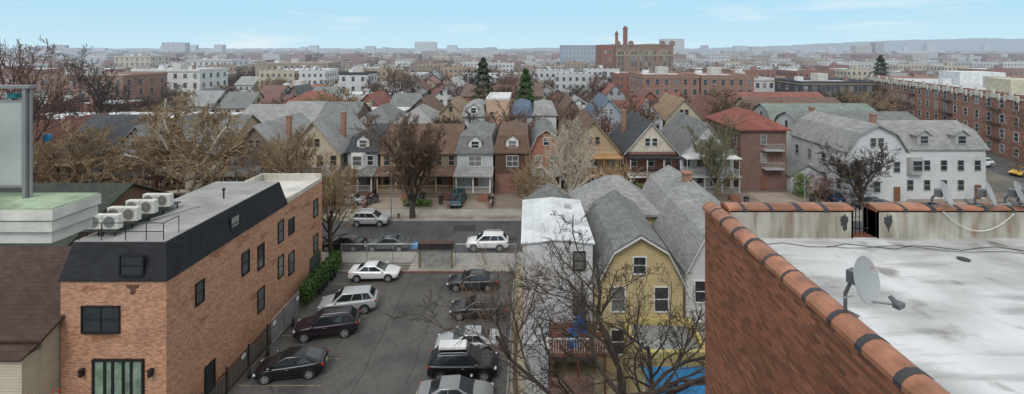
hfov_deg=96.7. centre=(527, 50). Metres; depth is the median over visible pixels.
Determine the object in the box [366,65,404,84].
apartment building
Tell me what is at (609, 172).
bare tree
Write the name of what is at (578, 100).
house
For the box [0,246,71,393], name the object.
house
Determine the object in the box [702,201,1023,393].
brick apartment building
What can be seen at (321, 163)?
window
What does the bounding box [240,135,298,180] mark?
bare tree
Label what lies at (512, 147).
house
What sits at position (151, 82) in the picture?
apartment building
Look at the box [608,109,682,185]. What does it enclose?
house
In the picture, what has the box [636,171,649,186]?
bare tree
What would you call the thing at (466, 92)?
house
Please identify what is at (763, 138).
window
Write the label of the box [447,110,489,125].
bare tree
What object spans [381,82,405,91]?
house
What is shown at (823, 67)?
apartment building
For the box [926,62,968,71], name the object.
apartment building
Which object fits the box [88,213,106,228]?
air conditioner
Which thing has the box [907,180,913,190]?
window
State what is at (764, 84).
apartment building
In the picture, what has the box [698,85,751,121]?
bare tree
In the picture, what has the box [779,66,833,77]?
apartment building
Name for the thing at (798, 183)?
bush
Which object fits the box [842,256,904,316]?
satellite dish
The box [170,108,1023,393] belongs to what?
ground
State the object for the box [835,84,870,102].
bare tree
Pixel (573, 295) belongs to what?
window
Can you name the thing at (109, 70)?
apartment building
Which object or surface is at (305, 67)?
apartment building
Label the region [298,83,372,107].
bare tree
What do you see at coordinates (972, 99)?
apartment building
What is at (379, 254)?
chain link fence
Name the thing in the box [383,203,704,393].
bare tree
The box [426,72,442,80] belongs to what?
house
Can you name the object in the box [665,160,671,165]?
window
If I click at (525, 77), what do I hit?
evergreen tree
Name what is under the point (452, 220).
kerb
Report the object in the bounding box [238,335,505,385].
parking line markings
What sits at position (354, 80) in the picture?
apartment building
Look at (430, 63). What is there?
apartment building
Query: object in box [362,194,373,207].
yard wall
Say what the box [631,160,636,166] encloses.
window
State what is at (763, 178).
door
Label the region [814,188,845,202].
parked car
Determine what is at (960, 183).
window
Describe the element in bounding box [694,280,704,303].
window
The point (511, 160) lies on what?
window
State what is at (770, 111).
house
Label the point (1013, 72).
apartment building
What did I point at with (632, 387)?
house
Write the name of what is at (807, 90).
bare tree
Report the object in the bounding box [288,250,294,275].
window
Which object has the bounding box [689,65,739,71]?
apartment building
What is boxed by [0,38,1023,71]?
distant city buildings
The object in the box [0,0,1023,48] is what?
sky
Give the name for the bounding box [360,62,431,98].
bare tree
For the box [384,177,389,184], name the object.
window
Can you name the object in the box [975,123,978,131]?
window
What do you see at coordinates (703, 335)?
window
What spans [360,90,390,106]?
house
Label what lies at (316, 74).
apartment building
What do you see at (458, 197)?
parked car
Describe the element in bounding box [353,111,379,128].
bare tree
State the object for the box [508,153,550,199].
bare tree
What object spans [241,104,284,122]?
house
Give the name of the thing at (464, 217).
verge
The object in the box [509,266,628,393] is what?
back yard paving
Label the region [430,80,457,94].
house
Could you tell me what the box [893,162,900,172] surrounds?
window
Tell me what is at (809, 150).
window
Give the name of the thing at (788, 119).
house
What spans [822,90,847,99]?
bare tree
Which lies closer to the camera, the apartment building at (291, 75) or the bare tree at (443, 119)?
the bare tree at (443, 119)
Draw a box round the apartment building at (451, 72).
[443,64,475,81]
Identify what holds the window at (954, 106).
in the apartment building at (972, 99)
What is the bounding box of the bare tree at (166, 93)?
[154,82,186,107]
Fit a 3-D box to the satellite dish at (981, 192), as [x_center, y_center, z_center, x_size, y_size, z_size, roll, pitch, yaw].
[10.569,3.297,10.348,0.486,0.586,0.786,0,0,-38]
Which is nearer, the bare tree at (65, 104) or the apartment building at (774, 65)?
the bare tree at (65, 104)
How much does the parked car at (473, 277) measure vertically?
1.480 m
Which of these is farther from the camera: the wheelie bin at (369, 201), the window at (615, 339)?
the wheelie bin at (369, 201)
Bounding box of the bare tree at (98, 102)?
[46,44,141,115]
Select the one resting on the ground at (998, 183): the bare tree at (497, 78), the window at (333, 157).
the bare tree at (497, 78)
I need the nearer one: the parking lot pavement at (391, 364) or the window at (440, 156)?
the parking lot pavement at (391, 364)
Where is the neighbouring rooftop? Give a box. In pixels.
[0,193,100,242]
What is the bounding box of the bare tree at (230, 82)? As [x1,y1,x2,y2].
[228,76,237,87]
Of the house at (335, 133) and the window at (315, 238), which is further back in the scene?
the house at (335, 133)
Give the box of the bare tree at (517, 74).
[510,71,521,81]
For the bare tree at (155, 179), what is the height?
9.522 m
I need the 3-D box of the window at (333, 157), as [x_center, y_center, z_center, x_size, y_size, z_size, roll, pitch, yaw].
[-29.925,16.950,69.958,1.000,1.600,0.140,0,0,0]
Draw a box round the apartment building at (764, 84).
[734,71,774,91]
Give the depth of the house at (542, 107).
98.37 m
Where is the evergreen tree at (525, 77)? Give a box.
[514,68,536,119]
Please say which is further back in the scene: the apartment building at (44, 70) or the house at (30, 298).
the apartment building at (44, 70)
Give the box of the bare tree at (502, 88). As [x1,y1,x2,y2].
[495,82,516,103]
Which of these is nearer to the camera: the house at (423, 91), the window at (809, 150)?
the window at (809, 150)
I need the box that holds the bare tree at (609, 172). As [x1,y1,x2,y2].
[593,161,640,182]
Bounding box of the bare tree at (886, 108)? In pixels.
[860,89,899,110]
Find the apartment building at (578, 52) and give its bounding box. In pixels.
[560,45,595,63]
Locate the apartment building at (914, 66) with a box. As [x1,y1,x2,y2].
[881,61,931,70]
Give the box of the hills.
[1,38,1023,51]
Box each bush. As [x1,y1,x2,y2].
[402,198,432,206]
[792,172,812,196]
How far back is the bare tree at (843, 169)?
62.14 m
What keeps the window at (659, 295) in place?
in the house at (622, 229)
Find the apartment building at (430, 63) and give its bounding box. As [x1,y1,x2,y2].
[416,61,447,71]
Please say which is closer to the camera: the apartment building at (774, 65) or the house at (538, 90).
the house at (538, 90)
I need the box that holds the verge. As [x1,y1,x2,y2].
[323,215,861,219]
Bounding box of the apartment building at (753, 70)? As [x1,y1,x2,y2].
[728,66,775,77]
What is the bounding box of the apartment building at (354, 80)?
[338,66,376,92]
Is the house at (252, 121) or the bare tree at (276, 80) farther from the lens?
the bare tree at (276, 80)
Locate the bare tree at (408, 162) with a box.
[349,104,448,218]
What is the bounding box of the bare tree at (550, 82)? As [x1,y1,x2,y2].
[544,77,553,87]
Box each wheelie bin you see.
[366,197,371,205]
[373,195,378,202]
[438,196,443,204]
[743,196,748,201]
[809,194,815,201]
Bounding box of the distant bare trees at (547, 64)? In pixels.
[1,54,1022,75]
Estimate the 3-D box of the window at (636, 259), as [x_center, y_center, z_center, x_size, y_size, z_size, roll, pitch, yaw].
[7.600,14.644,30.958,0.950,1.250,0.140,0,0,0]
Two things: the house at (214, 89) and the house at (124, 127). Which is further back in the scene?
the house at (214, 89)
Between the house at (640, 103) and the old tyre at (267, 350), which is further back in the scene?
the house at (640, 103)
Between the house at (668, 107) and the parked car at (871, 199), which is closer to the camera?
the parked car at (871, 199)
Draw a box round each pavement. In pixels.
[230,272,513,393]
[322,209,861,269]
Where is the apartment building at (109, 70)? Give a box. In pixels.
[57,65,129,72]
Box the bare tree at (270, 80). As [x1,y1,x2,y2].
[259,79,285,87]
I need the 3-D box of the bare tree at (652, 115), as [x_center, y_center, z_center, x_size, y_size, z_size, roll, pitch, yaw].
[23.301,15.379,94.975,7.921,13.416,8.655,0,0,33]
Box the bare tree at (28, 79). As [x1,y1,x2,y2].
[0,36,93,146]
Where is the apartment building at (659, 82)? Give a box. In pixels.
[628,66,699,100]
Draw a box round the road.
[322,151,1023,252]
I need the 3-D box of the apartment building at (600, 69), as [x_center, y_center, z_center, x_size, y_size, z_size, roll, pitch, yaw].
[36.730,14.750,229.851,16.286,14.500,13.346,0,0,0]
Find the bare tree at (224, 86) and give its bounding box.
[214,83,240,91]
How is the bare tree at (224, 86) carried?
on the ground at (998, 183)
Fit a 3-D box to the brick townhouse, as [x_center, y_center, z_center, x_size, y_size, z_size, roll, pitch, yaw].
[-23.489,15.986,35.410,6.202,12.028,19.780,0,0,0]
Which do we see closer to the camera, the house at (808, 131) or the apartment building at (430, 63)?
the house at (808, 131)
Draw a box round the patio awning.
[643,366,704,393]
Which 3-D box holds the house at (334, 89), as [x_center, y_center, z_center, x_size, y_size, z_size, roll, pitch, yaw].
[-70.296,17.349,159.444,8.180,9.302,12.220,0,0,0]
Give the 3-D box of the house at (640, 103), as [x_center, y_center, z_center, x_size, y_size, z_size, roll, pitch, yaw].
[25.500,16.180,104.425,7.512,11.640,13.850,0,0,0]
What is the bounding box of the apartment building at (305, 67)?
[283,65,338,76]
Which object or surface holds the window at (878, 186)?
in the house at (808, 131)
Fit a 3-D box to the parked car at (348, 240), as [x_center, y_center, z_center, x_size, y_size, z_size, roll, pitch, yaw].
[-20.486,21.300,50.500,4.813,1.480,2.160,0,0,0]
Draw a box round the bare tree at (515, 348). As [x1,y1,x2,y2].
[444,227,591,393]
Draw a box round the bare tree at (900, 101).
[860,89,920,111]
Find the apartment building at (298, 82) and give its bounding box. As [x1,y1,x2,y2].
[283,80,328,87]
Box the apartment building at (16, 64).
[0,61,47,67]
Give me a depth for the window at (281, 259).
37.65 m
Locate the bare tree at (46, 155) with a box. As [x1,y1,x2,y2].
[33,135,65,180]
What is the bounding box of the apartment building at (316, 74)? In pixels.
[299,66,336,85]
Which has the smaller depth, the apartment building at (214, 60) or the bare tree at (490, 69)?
the bare tree at (490, 69)
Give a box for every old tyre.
[247,366,250,378]
[266,345,269,355]
[318,285,323,293]
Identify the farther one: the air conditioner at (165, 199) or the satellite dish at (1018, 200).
the air conditioner at (165, 199)
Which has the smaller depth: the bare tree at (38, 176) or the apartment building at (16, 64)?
the bare tree at (38, 176)
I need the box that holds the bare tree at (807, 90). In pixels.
[802,85,845,97]
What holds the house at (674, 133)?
on the front yards at (505, 201)
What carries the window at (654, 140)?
in the house at (643, 143)
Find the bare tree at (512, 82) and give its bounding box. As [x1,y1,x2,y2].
[494,68,548,96]
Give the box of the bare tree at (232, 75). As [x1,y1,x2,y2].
[228,71,250,83]
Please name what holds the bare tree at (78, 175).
on the front yards at (505, 201)
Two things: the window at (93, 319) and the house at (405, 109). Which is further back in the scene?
the house at (405, 109)
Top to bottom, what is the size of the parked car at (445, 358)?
2.150 m
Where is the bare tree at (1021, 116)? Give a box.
[993,99,1023,172]
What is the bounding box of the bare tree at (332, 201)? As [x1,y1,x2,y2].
[319,166,360,254]
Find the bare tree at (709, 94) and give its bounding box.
[704,89,715,96]
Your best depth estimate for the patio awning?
26.44 m
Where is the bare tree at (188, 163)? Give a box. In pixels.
[93,87,255,193]
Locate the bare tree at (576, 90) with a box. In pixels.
[564,83,594,100]
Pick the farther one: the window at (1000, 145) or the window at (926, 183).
the window at (1000, 145)
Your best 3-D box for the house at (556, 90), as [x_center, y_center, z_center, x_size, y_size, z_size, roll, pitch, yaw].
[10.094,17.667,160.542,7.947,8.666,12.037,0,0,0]
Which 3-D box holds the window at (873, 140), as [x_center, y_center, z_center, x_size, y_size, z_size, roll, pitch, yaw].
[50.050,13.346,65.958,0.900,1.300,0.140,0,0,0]
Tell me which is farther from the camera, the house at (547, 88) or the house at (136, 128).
the house at (547, 88)
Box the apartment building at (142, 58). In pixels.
[114,53,169,68]
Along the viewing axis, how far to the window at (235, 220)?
32.02 m
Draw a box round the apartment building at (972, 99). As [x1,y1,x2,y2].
[867,71,1023,162]
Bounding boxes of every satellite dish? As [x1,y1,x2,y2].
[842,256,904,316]
[928,181,973,206]
[973,181,1018,206]
[1004,181,1023,206]
[1016,188,1023,206]
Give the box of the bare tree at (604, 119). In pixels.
[559,99,618,135]
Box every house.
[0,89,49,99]
[0,183,180,245]
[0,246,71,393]
[33,112,108,182]
[36,114,153,182]
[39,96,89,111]
[46,112,88,117]
[51,112,109,118]
[94,113,199,188]
[117,112,151,113]
[158,114,261,195]
[185,90,227,111]
[202,88,230,91]
[215,112,310,180]
[216,92,263,111]
[234,76,257,91]
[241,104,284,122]
[258,95,296,103]
[259,85,290,96]
[275,101,327,121]
[282,91,345,103]
[285,84,313,95]
[287,109,365,195]
[312,86,343,94]
[316,102,371,119]
[331,79,338,85]
[342,123,389,197]
[359,103,406,127]
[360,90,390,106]
[366,103,410,111]
[374,124,429,200]
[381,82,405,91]
[389,93,424,106]
[394,103,439,123]
[405,79,432,95]
[407,94,444,112]
[417,124,466,200]
[425,76,440,87]
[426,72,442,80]
[429,68,442,75]
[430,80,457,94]
[434,85,461,105]
[437,95,467,123]
[451,77,469,91]
[453,121,498,201]
[461,98,485,126]
[462,84,491,102]
[486,92,511,130]
[493,84,515,103]
[493,120,532,199]
[510,98,533,129]
[517,82,543,99]
[521,183,606,393]
[530,116,562,192]
[532,99,557,130]
[539,81,552,97]
[545,87,562,105]
[556,93,580,137]
[561,109,622,190]
[568,175,658,224]
[571,95,587,109]
[584,92,620,135]
[586,190,687,371]
[594,79,608,96]
[598,82,626,99]
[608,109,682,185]
[611,100,624,106]
[619,93,664,129]
[623,317,704,392]
[635,88,658,102]
[642,165,720,341]
[654,93,704,126]
[659,90,689,103]
[660,111,741,201]
[690,93,725,122]
[704,107,790,189]
[716,92,823,106]
[735,97,841,109]
[752,99,875,120]
[774,107,918,156]
[789,111,910,200]
[868,120,989,198]
[886,72,910,75]
[912,74,928,75]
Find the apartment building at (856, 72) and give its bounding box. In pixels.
[829,65,877,79]
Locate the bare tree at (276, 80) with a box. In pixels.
[260,75,287,86]
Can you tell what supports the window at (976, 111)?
in the apartment building at (972, 99)
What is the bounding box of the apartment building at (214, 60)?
[186,56,248,67]
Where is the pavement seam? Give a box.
[351,273,446,392]
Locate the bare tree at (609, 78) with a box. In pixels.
[598,71,611,82]
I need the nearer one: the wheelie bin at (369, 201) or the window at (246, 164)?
the wheelie bin at (369, 201)
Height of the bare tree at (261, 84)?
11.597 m
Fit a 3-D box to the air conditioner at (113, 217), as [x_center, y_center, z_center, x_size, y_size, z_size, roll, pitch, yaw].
[-24.800,10.218,27.190,0.900,0.820,0.360,0,0,0]
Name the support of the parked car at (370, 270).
on the parking lot pavement at (391, 364)
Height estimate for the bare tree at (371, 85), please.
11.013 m
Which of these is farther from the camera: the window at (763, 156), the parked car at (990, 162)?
the parked car at (990, 162)
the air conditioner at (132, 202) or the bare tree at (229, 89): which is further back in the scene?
the bare tree at (229, 89)
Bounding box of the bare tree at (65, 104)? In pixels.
[33,94,83,113]
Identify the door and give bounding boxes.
[91,359,144,393]
[204,358,215,393]
[310,249,320,272]
[367,177,372,186]
[448,177,452,186]
[474,178,477,187]
[509,176,514,187]
[724,178,729,186]
[761,176,766,189]
[797,178,817,191]
[894,187,899,200]
[975,185,980,198]
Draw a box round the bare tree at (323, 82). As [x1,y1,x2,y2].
[313,79,327,84]
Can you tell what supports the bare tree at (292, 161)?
on the pavement at (348, 258)
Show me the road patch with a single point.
(464, 227)
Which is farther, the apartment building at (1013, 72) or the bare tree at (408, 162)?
the apartment building at (1013, 72)
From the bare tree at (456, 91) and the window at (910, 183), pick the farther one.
the bare tree at (456, 91)
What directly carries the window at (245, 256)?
in the brick townhouse
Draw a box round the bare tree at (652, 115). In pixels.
[620,92,660,126]
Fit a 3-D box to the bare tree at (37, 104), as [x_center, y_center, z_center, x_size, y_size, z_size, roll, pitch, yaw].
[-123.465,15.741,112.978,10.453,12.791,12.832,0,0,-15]
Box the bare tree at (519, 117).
[477,99,546,133]
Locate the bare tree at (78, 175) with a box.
[33,119,141,182]
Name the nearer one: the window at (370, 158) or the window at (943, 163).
the window at (943, 163)
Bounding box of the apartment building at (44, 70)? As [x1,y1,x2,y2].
[0,65,56,77]
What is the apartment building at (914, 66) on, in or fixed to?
on the ground at (998, 183)
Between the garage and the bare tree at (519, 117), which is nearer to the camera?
the garage
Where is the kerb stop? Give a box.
[400,271,465,272]
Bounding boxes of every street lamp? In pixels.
[387,171,391,218]
[804,163,813,201]
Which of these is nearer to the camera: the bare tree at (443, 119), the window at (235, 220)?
the window at (235, 220)
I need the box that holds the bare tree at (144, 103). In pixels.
[106,92,164,112]
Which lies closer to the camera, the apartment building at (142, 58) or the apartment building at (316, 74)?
the apartment building at (316, 74)
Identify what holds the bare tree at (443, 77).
on the ground at (998, 183)
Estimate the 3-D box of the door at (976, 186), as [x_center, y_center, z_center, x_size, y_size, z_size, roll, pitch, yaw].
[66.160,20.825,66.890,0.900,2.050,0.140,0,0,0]
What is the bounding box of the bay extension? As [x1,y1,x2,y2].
[0,340,43,393]
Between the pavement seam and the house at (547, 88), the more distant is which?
the house at (547, 88)
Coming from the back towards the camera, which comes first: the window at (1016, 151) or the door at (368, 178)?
the window at (1016, 151)
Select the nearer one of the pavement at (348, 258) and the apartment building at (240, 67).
the pavement at (348, 258)
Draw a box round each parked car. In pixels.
[252,346,328,384]
[293,304,360,342]
[317,285,378,313]
[322,234,366,251]
[335,193,366,205]
[347,260,400,282]
[349,208,389,226]
[365,234,411,251]
[406,190,424,204]
[416,374,493,393]
[426,339,497,381]
[434,325,500,350]
[446,269,499,291]
[448,187,466,207]
[449,294,507,320]
[466,230,508,251]
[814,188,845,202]
[851,196,889,206]
[986,157,994,166]
[1008,166,1023,176]
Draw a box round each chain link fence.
[271,291,298,344]
[341,244,417,264]
[455,244,516,264]
[506,247,515,393]
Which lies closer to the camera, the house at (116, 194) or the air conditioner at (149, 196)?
the air conditioner at (149, 196)
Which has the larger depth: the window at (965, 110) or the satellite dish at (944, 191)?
the window at (965, 110)
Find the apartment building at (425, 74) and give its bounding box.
[405,72,428,78]
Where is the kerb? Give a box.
[322,220,861,271]
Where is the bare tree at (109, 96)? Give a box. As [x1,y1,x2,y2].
[85,89,125,99]
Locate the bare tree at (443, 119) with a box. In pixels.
[431,109,479,123]
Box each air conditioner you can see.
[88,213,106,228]
[103,213,122,228]
[107,206,125,213]
[122,206,140,220]
[126,199,143,205]
[140,199,157,212]
[142,193,158,198]
[156,193,173,206]
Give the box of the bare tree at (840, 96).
[819,87,859,102]
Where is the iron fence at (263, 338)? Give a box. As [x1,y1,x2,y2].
[201,295,297,393]
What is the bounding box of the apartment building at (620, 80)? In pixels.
[612,69,636,97]
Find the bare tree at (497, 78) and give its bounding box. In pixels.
[494,72,512,83]
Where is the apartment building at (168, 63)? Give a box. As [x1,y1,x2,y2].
[159,61,175,67]
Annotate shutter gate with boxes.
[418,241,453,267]
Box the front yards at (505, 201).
[327,193,1021,208]
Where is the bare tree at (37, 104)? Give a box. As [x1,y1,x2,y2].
[33,90,57,113]
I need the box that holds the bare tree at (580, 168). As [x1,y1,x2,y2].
[529,115,603,194]
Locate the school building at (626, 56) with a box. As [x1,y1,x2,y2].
[596,26,674,71]
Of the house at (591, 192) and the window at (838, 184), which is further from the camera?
the window at (838, 184)
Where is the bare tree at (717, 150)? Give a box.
[682,112,743,201]
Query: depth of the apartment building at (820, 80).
150.00 m
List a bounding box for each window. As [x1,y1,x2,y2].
[80,306,120,333]
[118,255,144,276]
[195,278,204,306]
[230,212,240,233]
[231,155,237,165]
[241,249,249,276]
[245,155,251,165]
[248,140,253,147]
[257,242,264,270]
[257,285,264,313]
[278,219,283,243]
[278,253,283,278]
[288,216,294,235]
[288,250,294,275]
[313,198,318,217]
[313,233,318,253]
[314,138,319,146]
[317,155,322,165]
[330,155,336,165]
[343,153,345,163]
[367,155,373,165]
[384,155,389,165]
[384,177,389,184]
[436,155,441,165]
[437,177,441,184]
[448,155,454,165]
[468,156,481,166]
[506,155,517,166]
[543,137,548,145]
[573,251,585,270]
[573,295,585,314]
[590,159,596,166]
[594,136,599,144]
[607,159,613,166]
[610,286,625,312]
[610,329,623,355]
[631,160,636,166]
[633,256,646,274]
[645,138,650,145]
[648,160,654,166]
[652,138,657,145]
[654,286,668,312]
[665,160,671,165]
[683,79,687,84]
[683,158,689,166]
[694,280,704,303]
[695,321,704,341]
[697,160,703,166]
[697,178,703,185]
[710,178,715,185]
[760,135,766,144]
[760,153,766,162]
[795,144,798,153]
[808,148,811,158]
[836,177,840,189]
[870,138,876,146]
[873,182,880,192]
[878,138,883,146]
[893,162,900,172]
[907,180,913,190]
[923,160,930,170]
[923,180,930,190]
[940,160,947,170]
[953,105,956,112]
[957,160,963,170]
[957,180,963,190]
[963,94,967,101]
[963,107,967,115]
[974,160,980,170]
[975,95,978,103]
[975,109,978,117]
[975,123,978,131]
[987,140,990,148]
[999,99,1004,108]
[999,114,1004,122]
[999,129,1004,138]
[999,143,1004,153]
[1014,101,1018,110]
[1014,132,1018,141]
[1014,148,1018,157]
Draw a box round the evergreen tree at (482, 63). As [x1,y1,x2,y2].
[468,57,494,99]
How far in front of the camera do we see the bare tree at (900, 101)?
117.80 m
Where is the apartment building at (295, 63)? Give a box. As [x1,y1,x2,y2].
[255,59,340,75]
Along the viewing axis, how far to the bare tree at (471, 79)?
199.11 m
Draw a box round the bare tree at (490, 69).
[487,65,497,72]
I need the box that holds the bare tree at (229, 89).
[220,84,244,91]
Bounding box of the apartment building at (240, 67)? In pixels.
[205,62,247,73]
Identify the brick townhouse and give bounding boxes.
[57,168,321,393]
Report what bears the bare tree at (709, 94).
on the ground at (998, 183)
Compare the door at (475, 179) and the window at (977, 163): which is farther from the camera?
the door at (475, 179)
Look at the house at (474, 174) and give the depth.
69.60 m
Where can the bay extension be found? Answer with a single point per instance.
(19, 368)
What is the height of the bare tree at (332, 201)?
10.023 m
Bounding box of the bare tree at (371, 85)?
[364,77,381,91]
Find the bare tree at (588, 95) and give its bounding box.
[576,91,596,101]
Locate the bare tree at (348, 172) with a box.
[318,162,364,205]
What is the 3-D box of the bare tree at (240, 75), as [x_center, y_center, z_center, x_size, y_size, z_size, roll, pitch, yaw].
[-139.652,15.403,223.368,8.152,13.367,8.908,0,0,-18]
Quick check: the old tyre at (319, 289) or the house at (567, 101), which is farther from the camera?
the house at (567, 101)
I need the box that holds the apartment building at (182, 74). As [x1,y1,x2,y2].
[131,63,227,107]
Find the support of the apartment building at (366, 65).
on the ground at (998, 183)
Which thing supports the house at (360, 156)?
on the front yards at (505, 201)
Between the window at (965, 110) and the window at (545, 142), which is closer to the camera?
the window at (545, 142)
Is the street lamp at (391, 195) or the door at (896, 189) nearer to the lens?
the street lamp at (391, 195)
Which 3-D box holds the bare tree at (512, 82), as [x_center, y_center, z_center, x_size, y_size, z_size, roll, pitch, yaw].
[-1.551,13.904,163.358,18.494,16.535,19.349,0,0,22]
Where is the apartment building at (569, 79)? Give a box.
[554,69,590,102]
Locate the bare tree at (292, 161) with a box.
[239,124,340,195]
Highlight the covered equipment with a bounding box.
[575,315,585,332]
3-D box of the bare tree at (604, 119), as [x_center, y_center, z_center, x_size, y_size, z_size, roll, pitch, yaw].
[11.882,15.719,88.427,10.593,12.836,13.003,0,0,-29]
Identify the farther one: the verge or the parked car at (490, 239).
the verge
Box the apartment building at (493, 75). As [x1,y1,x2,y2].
[460,70,509,80]
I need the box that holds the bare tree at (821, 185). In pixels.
[798,171,838,201]
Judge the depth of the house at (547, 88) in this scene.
180.60 m
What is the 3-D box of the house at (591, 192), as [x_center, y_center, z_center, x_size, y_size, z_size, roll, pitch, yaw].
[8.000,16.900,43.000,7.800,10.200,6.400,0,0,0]
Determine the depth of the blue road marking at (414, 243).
51.24 m
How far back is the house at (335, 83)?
207.52 m
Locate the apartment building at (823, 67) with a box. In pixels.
[815,62,848,69]
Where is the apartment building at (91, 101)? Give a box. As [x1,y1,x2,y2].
[67,97,146,112]
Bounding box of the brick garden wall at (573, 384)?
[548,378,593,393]
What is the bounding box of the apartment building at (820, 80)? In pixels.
[774,73,874,102]
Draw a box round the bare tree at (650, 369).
[552,255,704,393]
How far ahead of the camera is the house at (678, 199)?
35.77 m
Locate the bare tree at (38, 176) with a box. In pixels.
[33,155,63,182]
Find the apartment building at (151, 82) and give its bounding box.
[20,67,167,111]
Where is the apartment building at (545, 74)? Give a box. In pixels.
[530,66,568,85]
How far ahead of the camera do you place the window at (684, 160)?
69.47 m
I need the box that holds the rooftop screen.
[0,85,51,197]
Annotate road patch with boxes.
[322,225,517,240]
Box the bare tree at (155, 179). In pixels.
[117,143,181,188]
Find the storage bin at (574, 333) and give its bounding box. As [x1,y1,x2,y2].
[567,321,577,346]
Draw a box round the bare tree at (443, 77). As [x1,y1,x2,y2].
[440,73,451,82]
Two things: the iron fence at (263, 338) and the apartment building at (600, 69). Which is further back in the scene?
the apartment building at (600, 69)
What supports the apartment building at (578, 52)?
on the ground at (998, 183)
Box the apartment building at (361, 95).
[337,89,405,101]
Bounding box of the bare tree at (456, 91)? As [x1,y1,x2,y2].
[441,81,461,101]
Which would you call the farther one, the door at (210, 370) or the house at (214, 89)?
the house at (214, 89)
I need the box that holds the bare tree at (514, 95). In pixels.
[505,87,534,102]
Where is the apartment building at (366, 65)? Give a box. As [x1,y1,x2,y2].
[352,64,379,68]
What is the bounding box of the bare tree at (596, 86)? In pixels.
[584,75,607,95]
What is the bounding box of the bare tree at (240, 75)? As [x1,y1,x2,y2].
[234,69,252,82]
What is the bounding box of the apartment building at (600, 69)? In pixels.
[583,65,619,80]
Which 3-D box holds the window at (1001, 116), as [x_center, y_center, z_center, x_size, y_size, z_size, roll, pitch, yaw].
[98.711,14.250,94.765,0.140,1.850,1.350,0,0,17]
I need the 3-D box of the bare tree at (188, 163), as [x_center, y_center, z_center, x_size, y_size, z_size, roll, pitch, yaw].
[-44.476,13.597,59.999,19.341,17.144,17.409,0,0,39]
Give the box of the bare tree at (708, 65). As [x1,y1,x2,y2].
[699,63,728,71]
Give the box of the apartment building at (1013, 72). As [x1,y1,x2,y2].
[957,65,1023,77]
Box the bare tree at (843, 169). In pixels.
[814,141,901,209]
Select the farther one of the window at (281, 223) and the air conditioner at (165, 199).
the window at (281, 223)
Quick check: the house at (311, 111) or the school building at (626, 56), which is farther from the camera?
the school building at (626, 56)
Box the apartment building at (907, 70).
[882,68,925,74]
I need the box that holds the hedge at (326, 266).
[297,249,343,305]
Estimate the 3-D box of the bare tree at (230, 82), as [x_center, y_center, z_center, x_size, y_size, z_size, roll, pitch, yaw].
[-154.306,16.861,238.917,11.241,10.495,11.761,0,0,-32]
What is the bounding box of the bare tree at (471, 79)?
[457,68,477,89]
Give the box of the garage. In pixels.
[785,156,826,191]
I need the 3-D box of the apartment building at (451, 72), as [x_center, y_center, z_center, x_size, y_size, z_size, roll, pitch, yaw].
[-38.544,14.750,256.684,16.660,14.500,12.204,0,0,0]
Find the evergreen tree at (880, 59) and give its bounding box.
[871,55,889,75]
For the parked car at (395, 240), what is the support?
on the road
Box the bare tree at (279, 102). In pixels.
[261,92,288,103]
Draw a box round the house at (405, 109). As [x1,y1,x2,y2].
[366,103,410,111]
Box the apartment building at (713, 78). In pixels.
[686,67,753,96]
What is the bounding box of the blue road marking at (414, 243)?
[409,242,417,248]
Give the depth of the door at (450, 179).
69.88 m
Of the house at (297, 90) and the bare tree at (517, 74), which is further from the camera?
the bare tree at (517, 74)
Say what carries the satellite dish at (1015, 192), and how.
on the brick apartment building at (779, 319)
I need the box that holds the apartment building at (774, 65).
[746,64,798,74]
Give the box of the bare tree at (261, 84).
[248,80,276,91]
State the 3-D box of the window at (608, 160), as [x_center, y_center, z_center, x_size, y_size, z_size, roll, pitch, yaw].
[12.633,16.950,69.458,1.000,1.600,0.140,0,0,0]
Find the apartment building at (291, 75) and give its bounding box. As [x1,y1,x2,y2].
[258,66,308,88]
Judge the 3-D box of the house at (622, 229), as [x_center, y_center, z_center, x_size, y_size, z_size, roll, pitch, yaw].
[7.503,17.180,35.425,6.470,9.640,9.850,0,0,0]
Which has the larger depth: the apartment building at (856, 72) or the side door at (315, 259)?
the apartment building at (856, 72)
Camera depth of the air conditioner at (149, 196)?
30.93 m
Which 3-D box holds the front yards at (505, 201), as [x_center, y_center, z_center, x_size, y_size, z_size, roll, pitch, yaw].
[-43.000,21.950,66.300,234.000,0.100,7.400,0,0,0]
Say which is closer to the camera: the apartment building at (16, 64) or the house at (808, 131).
the house at (808, 131)
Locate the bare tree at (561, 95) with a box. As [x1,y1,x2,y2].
[541,89,575,108]
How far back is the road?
55.82 m
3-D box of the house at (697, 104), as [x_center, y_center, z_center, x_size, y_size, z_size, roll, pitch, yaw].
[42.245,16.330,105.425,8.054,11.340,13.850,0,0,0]
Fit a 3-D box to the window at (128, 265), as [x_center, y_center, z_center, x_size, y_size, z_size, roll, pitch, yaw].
[-22.450,12.200,25.757,1.400,1.200,0.140,0,0,0]

